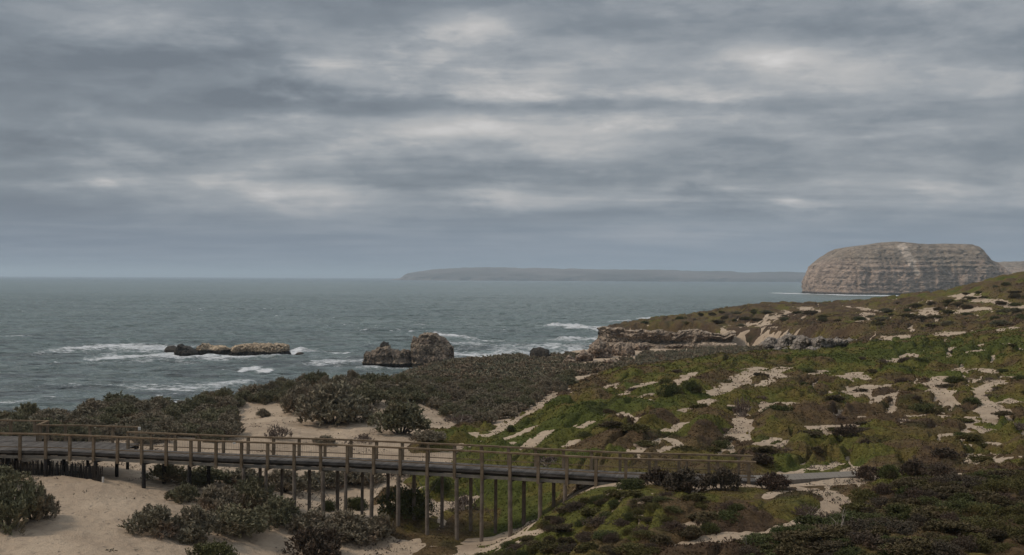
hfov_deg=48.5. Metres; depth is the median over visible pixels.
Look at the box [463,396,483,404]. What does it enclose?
grey shrub
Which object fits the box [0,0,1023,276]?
sky
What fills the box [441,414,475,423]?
dry shrub
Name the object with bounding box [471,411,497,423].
grey shrub
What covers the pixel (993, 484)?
heath shrub
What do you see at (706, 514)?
cushion shrub
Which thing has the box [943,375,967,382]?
green mound
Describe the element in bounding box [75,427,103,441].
grey shrub
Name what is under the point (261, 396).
grey shrub
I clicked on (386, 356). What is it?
sea rock
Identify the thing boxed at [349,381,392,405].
grey shrub
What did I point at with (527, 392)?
grey shrub
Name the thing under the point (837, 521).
heath shrub
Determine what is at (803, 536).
heath shrub
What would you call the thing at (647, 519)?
cushion shrub
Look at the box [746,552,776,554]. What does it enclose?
heath shrub
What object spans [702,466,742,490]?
dark shrub
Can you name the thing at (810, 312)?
hill bush
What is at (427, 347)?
sea stack
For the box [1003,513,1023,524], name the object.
heath shrub
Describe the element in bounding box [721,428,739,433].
tussock
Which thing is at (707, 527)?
cushion shrub
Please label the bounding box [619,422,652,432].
tussock
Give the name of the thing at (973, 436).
tussock
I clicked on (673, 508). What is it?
cushion shrub
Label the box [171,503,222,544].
grey shrub
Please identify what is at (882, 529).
heath shrub
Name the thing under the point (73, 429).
grey shrub
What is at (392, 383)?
grey shrub
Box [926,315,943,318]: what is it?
hill bush
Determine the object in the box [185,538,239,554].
bush
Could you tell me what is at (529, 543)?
cushion shrub
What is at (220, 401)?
grey shrub
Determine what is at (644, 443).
tussock
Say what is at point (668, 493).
cushion shrub
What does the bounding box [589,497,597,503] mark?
cushion shrub
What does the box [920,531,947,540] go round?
heath shrub
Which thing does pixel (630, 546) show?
cushion shrub
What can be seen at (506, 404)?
grey shrub
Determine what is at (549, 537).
cushion shrub
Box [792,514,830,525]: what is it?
heath shrub
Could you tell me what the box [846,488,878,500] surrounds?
heath shrub
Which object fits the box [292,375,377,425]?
grey shrub
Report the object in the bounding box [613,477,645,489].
green mound
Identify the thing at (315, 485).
grey shrub
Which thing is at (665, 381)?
green mound
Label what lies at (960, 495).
heath shrub
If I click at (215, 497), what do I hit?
grey shrub
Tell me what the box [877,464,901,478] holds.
green mound
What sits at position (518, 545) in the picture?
cushion shrub
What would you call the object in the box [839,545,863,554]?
heath shrub
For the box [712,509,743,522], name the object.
cushion shrub
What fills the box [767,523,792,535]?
heath shrub
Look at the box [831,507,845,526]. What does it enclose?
dead branch
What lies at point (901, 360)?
tussock
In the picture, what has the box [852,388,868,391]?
tussock
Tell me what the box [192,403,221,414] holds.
grey shrub
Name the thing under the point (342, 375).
grey shrub
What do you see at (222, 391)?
grey shrub
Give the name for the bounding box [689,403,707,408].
tussock
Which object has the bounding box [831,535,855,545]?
heath shrub
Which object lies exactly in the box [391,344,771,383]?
coastal scrub
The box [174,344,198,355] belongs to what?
reef rock
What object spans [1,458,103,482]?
sand fence
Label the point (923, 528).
heath shrub
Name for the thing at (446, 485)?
green mound
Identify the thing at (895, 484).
heath shrub
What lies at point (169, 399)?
grey shrub
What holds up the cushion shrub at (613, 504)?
on the ground at (90, 519)
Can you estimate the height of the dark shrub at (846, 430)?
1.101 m
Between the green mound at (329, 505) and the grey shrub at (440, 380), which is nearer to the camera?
the green mound at (329, 505)
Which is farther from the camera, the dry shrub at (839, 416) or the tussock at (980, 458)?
the dry shrub at (839, 416)
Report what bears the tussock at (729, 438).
on the ground at (90, 519)
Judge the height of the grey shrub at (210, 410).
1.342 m
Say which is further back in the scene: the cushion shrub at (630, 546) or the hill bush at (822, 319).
the hill bush at (822, 319)
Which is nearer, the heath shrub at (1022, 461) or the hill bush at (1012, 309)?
the heath shrub at (1022, 461)
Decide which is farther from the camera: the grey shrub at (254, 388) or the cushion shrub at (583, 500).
the grey shrub at (254, 388)
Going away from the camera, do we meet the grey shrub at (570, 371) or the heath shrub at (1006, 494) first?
the heath shrub at (1006, 494)
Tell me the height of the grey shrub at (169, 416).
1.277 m
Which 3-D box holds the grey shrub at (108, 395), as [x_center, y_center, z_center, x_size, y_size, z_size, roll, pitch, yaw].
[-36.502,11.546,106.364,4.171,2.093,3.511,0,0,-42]
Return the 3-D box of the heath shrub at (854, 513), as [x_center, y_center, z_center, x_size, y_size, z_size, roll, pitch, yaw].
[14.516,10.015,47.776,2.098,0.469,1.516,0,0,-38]
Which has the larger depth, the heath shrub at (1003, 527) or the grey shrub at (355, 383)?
the grey shrub at (355, 383)
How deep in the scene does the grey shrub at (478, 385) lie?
137.02 m
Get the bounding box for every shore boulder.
[563,354,575,362]
[576,349,592,361]
[587,337,612,357]
[603,358,616,363]
[612,341,634,355]
[633,342,649,350]
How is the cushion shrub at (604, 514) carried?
on the ground at (90, 519)
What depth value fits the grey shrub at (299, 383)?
112.68 m
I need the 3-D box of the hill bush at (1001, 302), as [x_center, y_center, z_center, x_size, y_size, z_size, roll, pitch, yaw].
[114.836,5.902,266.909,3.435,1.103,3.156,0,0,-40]
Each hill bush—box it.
[710,319,724,322]
[759,310,773,312]
[802,310,819,313]
[816,316,827,320]
[853,316,866,320]
[870,320,885,325]
[875,316,890,320]
[879,308,892,311]
[897,313,916,316]
[909,303,923,306]
[909,315,926,319]
[924,323,938,327]
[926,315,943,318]
[940,320,955,324]
[941,309,955,312]
[942,299,953,303]
[949,302,962,305]
[961,296,976,298]
[961,304,973,308]
[989,320,1011,324]
[995,301,1008,304]
[996,308,1008,312]
[1000,282,1010,285]
[1005,307,1023,311]
[1008,293,1020,297]
[1008,302,1022,305]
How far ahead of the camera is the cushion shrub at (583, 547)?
46.99 m
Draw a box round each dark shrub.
[281,526,343,554]
[639,466,670,485]
[660,466,709,493]
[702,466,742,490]
[751,453,775,465]
[755,471,791,491]
[832,423,864,437]
[851,465,881,480]
[858,437,871,443]
[898,456,927,476]
[920,462,958,475]
[930,446,967,458]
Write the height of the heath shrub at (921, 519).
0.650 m
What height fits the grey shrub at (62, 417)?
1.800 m
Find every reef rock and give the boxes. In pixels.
[164,345,176,352]
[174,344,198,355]
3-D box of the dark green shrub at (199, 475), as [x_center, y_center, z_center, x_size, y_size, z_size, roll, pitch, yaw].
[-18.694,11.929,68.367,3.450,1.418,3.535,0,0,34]
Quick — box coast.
[391,267,805,281]
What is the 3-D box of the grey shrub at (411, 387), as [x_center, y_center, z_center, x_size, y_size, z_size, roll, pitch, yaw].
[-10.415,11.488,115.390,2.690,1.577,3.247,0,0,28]
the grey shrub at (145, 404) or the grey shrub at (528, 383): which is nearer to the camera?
the grey shrub at (145, 404)
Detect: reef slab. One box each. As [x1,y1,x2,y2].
[196,343,230,354]
[229,342,290,355]
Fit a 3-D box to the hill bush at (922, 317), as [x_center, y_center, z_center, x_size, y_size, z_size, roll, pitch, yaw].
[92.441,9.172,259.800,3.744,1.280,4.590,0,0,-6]
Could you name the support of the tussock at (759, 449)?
on the ground at (90, 519)
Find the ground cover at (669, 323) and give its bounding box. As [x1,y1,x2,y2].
[373,271,1023,554]
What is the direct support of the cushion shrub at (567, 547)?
on the ground at (90, 519)
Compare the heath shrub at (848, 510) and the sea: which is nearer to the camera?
the heath shrub at (848, 510)
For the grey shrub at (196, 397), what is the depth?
107.03 m
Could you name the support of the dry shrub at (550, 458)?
on the ground at (90, 519)
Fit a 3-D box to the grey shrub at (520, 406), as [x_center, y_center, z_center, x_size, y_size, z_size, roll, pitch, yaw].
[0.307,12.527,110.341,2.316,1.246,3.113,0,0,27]
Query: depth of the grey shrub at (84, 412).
92.83 m
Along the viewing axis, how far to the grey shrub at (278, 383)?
118.10 m
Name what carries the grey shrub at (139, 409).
on the ground at (90, 519)
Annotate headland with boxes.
[801,242,1011,294]
[998,261,1023,273]
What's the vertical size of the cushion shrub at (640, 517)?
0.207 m
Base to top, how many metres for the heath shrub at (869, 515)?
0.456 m
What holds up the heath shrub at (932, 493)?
on the ground at (90, 519)
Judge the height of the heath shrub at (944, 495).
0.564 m
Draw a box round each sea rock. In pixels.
[362,345,411,367]
[530,347,549,357]
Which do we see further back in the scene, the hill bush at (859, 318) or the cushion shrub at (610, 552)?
the hill bush at (859, 318)
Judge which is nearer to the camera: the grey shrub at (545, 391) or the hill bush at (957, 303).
the grey shrub at (545, 391)
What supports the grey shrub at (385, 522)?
on the ground at (90, 519)
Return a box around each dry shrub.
[264,423,293,439]
[345,433,375,444]
[383,459,410,478]
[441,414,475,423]
[447,492,478,512]
[530,456,559,467]
[732,396,750,416]
[791,503,822,515]
[833,414,849,420]
[1001,420,1023,430]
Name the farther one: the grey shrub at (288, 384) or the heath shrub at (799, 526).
the grey shrub at (288, 384)
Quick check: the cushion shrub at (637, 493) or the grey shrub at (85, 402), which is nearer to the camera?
the cushion shrub at (637, 493)
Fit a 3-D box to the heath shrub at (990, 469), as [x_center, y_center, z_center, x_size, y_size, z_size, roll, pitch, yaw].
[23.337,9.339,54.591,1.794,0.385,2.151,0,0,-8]
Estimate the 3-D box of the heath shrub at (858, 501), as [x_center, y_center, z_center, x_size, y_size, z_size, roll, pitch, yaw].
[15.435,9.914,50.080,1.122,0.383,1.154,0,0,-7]
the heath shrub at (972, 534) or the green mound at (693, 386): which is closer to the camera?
the heath shrub at (972, 534)
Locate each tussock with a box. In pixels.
[576,430,594,437]
[597,420,624,426]
[603,408,617,413]
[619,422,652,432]
[633,440,659,446]
[670,444,699,451]
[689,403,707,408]
[696,419,711,425]
[705,446,721,452]
[711,439,732,448]
[717,436,739,441]
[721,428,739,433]
[752,446,777,452]
[753,372,768,376]
[773,445,792,452]
[797,430,823,435]
[802,368,818,372]
[811,446,825,453]
[825,394,845,400]
[826,427,836,431]
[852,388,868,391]
[854,421,870,424]
[854,426,873,432]
[892,376,911,383]
[895,416,913,422]
[897,356,910,362]
[911,395,922,399]
[914,357,929,361]
[934,384,956,387]
[952,432,967,435]
[953,417,975,421]
[956,432,985,440]
[965,454,994,462]
[972,441,987,448]
[981,377,999,380]
[990,410,1014,415]
[995,368,1009,371]
[1011,375,1023,379]
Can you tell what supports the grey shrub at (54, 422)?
on the ground at (90, 519)
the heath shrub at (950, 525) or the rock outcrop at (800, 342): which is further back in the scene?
the rock outcrop at (800, 342)
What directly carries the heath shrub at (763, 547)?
on the ground at (90, 519)
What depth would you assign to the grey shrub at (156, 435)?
83.11 m
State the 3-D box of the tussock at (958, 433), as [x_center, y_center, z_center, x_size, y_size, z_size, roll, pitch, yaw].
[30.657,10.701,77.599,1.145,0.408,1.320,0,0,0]
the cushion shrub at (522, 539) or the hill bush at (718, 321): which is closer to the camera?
the cushion shrub at (522, 539)
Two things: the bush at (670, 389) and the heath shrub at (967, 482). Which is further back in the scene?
the bush at (670, 389)
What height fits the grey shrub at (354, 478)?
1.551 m
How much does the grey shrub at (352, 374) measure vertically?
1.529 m
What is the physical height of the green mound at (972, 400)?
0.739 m
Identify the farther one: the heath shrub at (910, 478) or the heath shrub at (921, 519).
the heath shrub at (910, 478)
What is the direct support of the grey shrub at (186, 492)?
on the ground at (90, 519)
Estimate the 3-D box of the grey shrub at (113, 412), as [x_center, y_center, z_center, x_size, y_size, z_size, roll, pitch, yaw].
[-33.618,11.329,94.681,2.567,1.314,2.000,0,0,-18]
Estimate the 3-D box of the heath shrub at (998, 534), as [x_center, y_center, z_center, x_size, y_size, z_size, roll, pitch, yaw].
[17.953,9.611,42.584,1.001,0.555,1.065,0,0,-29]
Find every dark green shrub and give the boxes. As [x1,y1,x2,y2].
[146,464,186,482]
[174,466,231,486]
[231,472,276,509]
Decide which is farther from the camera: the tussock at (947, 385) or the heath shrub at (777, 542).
the tussock at (947, 385)
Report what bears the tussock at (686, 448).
on the ground at (90, 519)
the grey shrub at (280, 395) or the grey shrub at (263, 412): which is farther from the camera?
the grey shrub at (280, 395)
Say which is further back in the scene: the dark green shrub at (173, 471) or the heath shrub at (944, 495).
the dark green shrub at (173, 471)
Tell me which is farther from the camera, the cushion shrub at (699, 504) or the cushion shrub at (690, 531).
the cushion shrub at (699, 504)
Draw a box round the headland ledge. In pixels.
[597,326,736,348]
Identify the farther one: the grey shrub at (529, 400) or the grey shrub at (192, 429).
the grey shrub at (529, 400)
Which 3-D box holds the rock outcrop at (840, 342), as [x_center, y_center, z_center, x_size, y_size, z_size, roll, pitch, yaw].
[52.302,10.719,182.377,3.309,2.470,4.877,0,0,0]
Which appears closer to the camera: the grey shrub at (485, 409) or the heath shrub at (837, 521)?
the heath shrub at (837, 521)
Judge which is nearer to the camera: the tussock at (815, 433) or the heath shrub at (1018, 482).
the heath shrub at (1018, 482)
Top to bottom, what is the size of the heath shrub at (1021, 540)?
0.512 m
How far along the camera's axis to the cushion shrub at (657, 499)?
50.98 m
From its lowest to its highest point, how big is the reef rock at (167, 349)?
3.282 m
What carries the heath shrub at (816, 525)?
on the ground at (90, 519)
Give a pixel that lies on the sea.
(69, 343)
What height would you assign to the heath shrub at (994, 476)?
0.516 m
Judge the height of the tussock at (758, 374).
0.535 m
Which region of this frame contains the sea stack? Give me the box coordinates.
[410,332,453,366]
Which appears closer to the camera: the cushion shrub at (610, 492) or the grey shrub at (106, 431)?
the cushion shrub at (610, 492)
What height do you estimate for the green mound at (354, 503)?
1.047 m
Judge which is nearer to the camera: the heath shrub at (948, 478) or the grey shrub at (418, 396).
the heath shrub at (948, 478)
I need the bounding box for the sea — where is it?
[0,275,898,417]
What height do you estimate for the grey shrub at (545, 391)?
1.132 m
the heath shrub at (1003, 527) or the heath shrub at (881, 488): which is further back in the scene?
the heath shrub at (881, 488)
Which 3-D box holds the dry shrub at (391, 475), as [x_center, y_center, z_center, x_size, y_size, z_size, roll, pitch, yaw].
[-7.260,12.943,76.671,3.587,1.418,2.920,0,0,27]
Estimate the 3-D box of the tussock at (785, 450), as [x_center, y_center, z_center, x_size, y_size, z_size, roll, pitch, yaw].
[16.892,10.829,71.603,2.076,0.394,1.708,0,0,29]
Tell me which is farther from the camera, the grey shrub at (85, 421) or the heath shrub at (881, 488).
the grey shrub at (85, 421)
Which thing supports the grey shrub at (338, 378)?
on the ground at (90, 519)
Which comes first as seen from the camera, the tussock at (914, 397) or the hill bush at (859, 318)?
the tussock at (914, 397)
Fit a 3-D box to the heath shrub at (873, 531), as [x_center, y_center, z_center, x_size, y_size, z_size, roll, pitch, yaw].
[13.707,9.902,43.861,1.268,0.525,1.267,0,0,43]
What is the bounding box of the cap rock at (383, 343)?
[380,341,388,347]
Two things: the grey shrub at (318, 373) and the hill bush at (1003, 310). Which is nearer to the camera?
the grey shrub at (318, 373)
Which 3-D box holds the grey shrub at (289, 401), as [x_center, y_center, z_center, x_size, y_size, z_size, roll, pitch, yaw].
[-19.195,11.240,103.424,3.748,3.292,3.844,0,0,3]
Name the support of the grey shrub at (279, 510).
on the ground at (90, 519)
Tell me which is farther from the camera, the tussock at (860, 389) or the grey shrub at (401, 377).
the grey shrub at (401, 377)
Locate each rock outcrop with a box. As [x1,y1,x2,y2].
[759,336,778,348]
[776,332,798,347]
[789,335,814,349]
[803,346,819,349]
[810,336,835,347]
[833,337,848,346]
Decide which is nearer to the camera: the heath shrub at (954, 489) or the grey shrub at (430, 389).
the heath shrub at (954, 489)
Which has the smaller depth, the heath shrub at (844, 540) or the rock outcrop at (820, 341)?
the heath shrub at (844, 540)
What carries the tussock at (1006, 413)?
on the ground at (90, 519)
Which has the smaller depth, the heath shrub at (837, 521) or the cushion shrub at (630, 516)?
the heath shrub at (837, 521)
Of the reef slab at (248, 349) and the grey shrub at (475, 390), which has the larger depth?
the reef slab at (248, 349)
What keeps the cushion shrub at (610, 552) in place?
on the ground at (90, 519)
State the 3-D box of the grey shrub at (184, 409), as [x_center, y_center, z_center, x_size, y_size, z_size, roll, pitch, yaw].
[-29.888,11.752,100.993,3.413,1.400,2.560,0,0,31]
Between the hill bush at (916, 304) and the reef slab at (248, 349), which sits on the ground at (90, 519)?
the hill bush at (916, 304)
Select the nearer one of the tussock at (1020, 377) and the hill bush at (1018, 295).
the tussock at (1020, 377)
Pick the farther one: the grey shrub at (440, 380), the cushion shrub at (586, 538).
the grey shrub at (440, 380)
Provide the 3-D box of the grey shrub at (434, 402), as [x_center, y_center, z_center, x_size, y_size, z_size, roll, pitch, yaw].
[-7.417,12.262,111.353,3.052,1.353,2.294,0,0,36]
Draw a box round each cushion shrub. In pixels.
[473,552,493,554]
[498,549,515,554]
[499,539,517,549]
[506,543,524,549]
[516,549,530,554]
[518,537,533,541]
[521,540,539,545]
[524,546,536,554]
[532,539,560,552]
[537,520,552,529]
[542,515,554,520]
[542,535,555,540]
[543,525,553,532]
[549,515,565,525]
[550,525,573,532]
[552,506,568,513]
[552,541,576,554]
[555,536,576,543]
[556,523,573,527]
[560,500,586,512]
[573,518,586,528]
[573,541,598,552]
[574,530,592,538]
[577,506,600,514]
[577,535,591,542]
[578,497,589,504]
[578,515,609,527]
[589,494,608,500]
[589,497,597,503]
[592,529,618,539]
[594,498,609,505]
[598,545,615,551]
[599,510,613,518]
[602,488,622,498]
[602,532,620,543]
[606,548,622,554]
[607,499,620,509]
[611,518,629,526]
[612,489,644,496]
[612,542,645,553]
[619,511,636,522]
[621,527,633,535]
[627,529,654,539]
[628,507,644,515]
[632,503,643,508]
[632,523,649,533]
[633,496,654,502]
[634,515,644,519]
[641,516,651,522]
[643,502,661,511]
[648,534,671,544]
[652,495,673,502]
[655,491,675,496]
[658,513,679,524]
[660,520,686,532]
[661,505,683,513]
[677,526,704,537]
[680,492,706,500]
[686,510,720,519]
[694,501,707,509]
[695,517,712,525]
[698,521,720,534]
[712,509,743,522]
[715,500,733,511]
[726,503,746,512]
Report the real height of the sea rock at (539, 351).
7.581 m
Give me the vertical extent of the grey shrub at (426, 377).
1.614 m
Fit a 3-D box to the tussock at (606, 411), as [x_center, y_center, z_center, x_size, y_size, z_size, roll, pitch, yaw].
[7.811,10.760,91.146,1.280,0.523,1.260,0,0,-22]
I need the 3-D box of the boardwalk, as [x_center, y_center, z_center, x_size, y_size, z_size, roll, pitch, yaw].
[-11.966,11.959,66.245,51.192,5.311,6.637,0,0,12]
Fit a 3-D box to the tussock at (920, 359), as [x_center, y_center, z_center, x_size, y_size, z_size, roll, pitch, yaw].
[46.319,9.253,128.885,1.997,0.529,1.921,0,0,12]
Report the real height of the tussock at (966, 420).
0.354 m
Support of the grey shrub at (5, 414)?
on the ground at (90, 519)
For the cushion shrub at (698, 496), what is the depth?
51.50 m
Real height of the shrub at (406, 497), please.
2.429 m
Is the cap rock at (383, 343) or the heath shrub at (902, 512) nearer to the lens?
the heath shrub at (902, 512)
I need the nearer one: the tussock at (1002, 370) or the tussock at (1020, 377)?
the tussock at (1020, 377)
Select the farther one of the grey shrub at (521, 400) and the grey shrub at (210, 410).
the grey shrub at (521, 400)
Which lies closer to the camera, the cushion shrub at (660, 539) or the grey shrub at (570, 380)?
the cushion shrub at (660, 539)
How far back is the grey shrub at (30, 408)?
107.93 m
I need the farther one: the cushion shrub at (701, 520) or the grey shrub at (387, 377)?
the grey shrub at (387, 377)
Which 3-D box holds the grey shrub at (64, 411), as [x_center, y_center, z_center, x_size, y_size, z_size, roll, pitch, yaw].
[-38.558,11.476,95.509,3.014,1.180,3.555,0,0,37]
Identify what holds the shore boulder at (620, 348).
on the ground at (90, 519)
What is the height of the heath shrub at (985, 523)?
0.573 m
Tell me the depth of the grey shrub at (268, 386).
112.92 m
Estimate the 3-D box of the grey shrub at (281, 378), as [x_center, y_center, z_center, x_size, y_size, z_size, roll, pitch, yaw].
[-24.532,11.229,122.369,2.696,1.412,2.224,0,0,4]
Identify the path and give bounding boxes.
[754,471,860,485]
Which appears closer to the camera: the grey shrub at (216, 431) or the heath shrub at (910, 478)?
the heath shrub at (910, 478)
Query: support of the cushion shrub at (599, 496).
on the ground at (90, 519)
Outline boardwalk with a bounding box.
[0,420,755,541]
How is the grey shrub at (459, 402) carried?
on the ground at (90, 519)
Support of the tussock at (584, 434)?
on the ground at (90, 519)
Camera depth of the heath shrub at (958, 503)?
47.03 m
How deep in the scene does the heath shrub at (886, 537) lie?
42.94 m
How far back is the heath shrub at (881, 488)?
50.90 m
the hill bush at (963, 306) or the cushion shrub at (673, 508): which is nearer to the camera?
the cushion shrub at (673, 508)
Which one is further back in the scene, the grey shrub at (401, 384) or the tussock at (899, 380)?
the grey shrub at (401, 384)
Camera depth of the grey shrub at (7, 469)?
64.92 m
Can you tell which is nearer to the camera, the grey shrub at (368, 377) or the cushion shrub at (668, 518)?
the cushion shrub at (668, 518)
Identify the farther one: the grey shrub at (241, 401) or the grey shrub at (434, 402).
the grey shrub at (434, 402)
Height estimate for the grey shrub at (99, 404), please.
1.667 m
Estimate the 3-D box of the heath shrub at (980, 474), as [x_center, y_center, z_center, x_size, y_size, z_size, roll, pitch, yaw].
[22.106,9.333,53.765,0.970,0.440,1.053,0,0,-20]
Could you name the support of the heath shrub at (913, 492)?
on the ground at (90, 519)
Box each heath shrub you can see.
[733,545,762,554]
[739,531,778,546]
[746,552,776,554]
[757,543,779,553]
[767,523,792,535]
[770,528,831,544]
[771,537,785,544]
[773,542,819,554]
[790,522,816,540]
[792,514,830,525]
[801,539,852,551]
[802,523,833,528]
[805,523,852,539]
[814,510,836,518]
[819,550,834,554]
[823,519,848,525]
[824,513,867,522]
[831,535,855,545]
[832,548,856,554]
[835,508,853,513]
[836,516,879,530]
[839,503,876,512]
[839,529,883,550]
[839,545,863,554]
[843,511,868,518]
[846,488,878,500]
[850,499,867,503]
[852,529,884,537]
[856,512,890,520]
[857,551,878,554]
[859,506,878,513]
[864,495,887,508]
[866,525,890,534]
[871,481,895,494]
[872,537,904,553]
[874,544,894,554]
[876,534,900,543]
[877,516,919,536]
[878,537,937,554]
[881,502,919,509]
[884,503,910,520]
[885,478,921,489]
[890,535,926,540]
[898,475,931,481]
[899,497,924,506]
[902,486,927,498]
[907,512,930,526]
[909,505,946,521]
[917,489,939,497]
[917,495,939,504]
[918,504,948,509]
[920,484,941,492]
[920,519,937,530]
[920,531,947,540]
[924,538,968,554]
[925,518,982,533]
[931,506,963,519]
[932,471,980,482]
[932,497,977,514]
[934,485,972,493]
[936,511,960,521]
[937,491,973,500]
[945,492,973,503]
[949,535,979,551]
[956,515,987,524]
[958,476,986,492]
[960,516,1007,531]
[961,501,1000,518]
[962,532,995,540]
[967,536,1001,553]
[970,477,1018,492]
[970,490,1011,506]
[971,470,987,477]
[977,527,1008,540]
[978,468,1006,472]
[978,501,1000,510]
[983,474,1008,482]
[985,469,1020,478]
[994,491,1018,500]
[994,542,1021,551]
[995,521,1017,537]
[999,505,1023,517]
[1000,475,1023,491]
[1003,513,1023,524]
[1003,524,1023,538]
[1011,534,1023,543]
[1017,456,1023,466]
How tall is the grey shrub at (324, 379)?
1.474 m
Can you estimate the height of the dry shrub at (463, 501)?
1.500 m
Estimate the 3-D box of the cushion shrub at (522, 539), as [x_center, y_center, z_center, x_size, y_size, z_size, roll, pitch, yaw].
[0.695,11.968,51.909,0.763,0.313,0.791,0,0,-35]
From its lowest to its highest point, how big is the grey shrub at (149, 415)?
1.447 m
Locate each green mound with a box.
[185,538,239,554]
[318,500,335,512]
[343,496,368,510]
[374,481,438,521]
[429,477,453,493]
[506,425,515,431]
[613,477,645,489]
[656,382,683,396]
[658,378,672,383]
[680,379,702,392]
[760,404,793,411]
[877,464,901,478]
[907,401,945,413]
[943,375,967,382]
[961,396,983,404]
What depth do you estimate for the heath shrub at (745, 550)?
43.22 m
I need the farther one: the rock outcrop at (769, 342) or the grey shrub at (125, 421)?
the rock outcrop at (769, 342)
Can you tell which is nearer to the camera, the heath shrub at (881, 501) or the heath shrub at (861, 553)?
the heath shrub at (861, 553)
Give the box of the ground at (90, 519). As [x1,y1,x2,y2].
[0,293,1023,554]
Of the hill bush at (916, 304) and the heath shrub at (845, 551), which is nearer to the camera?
the heath shrub at (845, 551)
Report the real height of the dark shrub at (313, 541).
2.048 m
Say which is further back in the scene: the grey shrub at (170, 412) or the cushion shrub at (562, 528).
the grey shrub at (170, 412)
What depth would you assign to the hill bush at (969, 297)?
289.08 m
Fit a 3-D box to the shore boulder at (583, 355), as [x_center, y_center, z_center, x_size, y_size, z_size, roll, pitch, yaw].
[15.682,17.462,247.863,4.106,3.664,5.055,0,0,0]
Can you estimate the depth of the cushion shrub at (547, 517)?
53.92 m
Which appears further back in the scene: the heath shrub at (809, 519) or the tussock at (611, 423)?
the tussock at (611, 423)
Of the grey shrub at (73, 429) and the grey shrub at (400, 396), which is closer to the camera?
the grey shrub at (73, 429)
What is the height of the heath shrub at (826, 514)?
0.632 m
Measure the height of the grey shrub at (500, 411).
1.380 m
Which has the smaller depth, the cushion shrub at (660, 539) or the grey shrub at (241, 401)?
the cushion shrub at (660, 539)
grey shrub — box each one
[0,410,29,421]
[0,417,23,427]
[0,419,32,435]
[0,464,31,482]
[0,472,52,535]
[1,412,34,423]
[13,402,40,416]
[22,479,61,519]
[29,408,72,423]
[32,407,71,416]
[36,416,67,436]
[51,423,87,441]
[67,406,108,420]
[72,417,105,429]
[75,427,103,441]
[76,398,104,407]
[79,400,109,409]
[92,413,120,424]
[97,407,123,417]
[99,423,123,440]
[102,390,139,401]
[107,395,138,406]
[109,402,138,420]
[114,416,136,432]
[116,503,185,539]
[120,417,158,435]
[126,403,144,413]
[130,427,172,443]
[131,399,162,410]
[131,411,167,418]
[140,412,162,419]
[144,407,161,413]
[144,416,161,422]
[147,396,175,403]
[150,396,170,407]
[153,417,188,435]
[154,411,175,421]
[161,402,192,413]
[161,407,184,420]
[162,400,190,411]
[163,481,200,504]
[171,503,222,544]
[173,416,191,425]
[176,412,200,419]
[177,421,201,436]
[182,397,199,408]
[186,417,209,433]
[191,394,208,401]
[191,412,218,421]
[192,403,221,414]
[196,406,225,415]
[196,420,239,438]
[196,427,227,442]
[197,395,216,405]
[197,484,244,511]
[206,389,218,396]
[212,387,233,396]
[212,500,273,538]
[213,395,238,407]
[213,413,246,434]
[218,467,263,487]
[223,404,240,413]
[223,408,241,420]
[231,396,245,406]
[235,389,254,399]
[236,383,266,393]
[247,389,273,404]
[255,408,270,416]
[256,495,302,531]
[261,380,282,390]
[263,469,307,493]
[273,388,287,402]
[274,380,283,386]
[275,376,288,382]
[278,383,313,414]
[282,379,296,389]
[286,507,333,533]
[291,379,310,390]
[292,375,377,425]
[294,373,307,381]
[298,471,343,490]
[302,372,320,386]
[307,383,319,389]
[310,370,328,377]
[312,435,335,443]
[315,375,332,386]
[321,506,383,544]
[330,375,344,384]
[333,374,351,381]
[339,469,385,485]
[345,370,360,381]
[348,379,376,388]
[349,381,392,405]
[356,372,386,383]
[366,399,432,433]
[368,512,397,537]
[369,381,390,389]
[370,372,396,383]
[380,380,397,389]
[386,386,406,394]
[388,392,412,402]
[393,372,410,383]
[397,381,418,387]
[403,383,425,392]
[408,390,434,402]
[408,429,446,442]
[419,375,432,379]
[423,385,439,393]
[425,397,446,408]
[431,376,449,383]
[437,403,463,416]
[443,381,460,391]
[446,387,463,399]
[454,400,465,405]
[457,380,477,391]
[459,392,477,400]
[459,403,478,410]
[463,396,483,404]
[468,383,484,390]
[469,387,486,395]
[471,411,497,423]
[474,389,493,398]
[474,407,492,412]
[488,378,499,382]
[489,405,520,418]
[493,396,511,405]
[493,403,517,412]
[508,400,529,411]
[512,394,536,405]
[514,397,529,407]
[517,376,532,381]
[520,387,544,398]
[521,381,535,386]
[530,392,542,401]
[534,378,552,390]
[536,387,550,395]
[541,383,551,392]
[550,380,569,389]
[553,385,567,391]
[560,377,579,384]
[561,368,577,376]
[562,373,575,377]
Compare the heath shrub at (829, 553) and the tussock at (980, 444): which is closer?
the heath shrub at (829, 553)
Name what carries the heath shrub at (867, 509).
on the ground at (90, 519)
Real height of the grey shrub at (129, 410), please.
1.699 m
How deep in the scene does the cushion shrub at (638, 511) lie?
50.63 m
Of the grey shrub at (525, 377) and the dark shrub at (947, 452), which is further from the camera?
the grey shrub at (525, 377)
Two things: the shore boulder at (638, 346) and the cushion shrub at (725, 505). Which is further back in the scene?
the shore boulder at (638, 346)
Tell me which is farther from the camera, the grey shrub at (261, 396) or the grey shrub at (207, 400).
the grey shrub at (261, 396)
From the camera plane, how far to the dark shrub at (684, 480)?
55.27 m
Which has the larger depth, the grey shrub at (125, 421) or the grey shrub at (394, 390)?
the grey shrub at (394, 390)
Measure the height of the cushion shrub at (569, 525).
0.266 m
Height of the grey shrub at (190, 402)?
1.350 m
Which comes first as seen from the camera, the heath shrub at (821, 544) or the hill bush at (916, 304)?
the heath shrub at (821, 544)
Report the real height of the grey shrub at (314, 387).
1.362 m

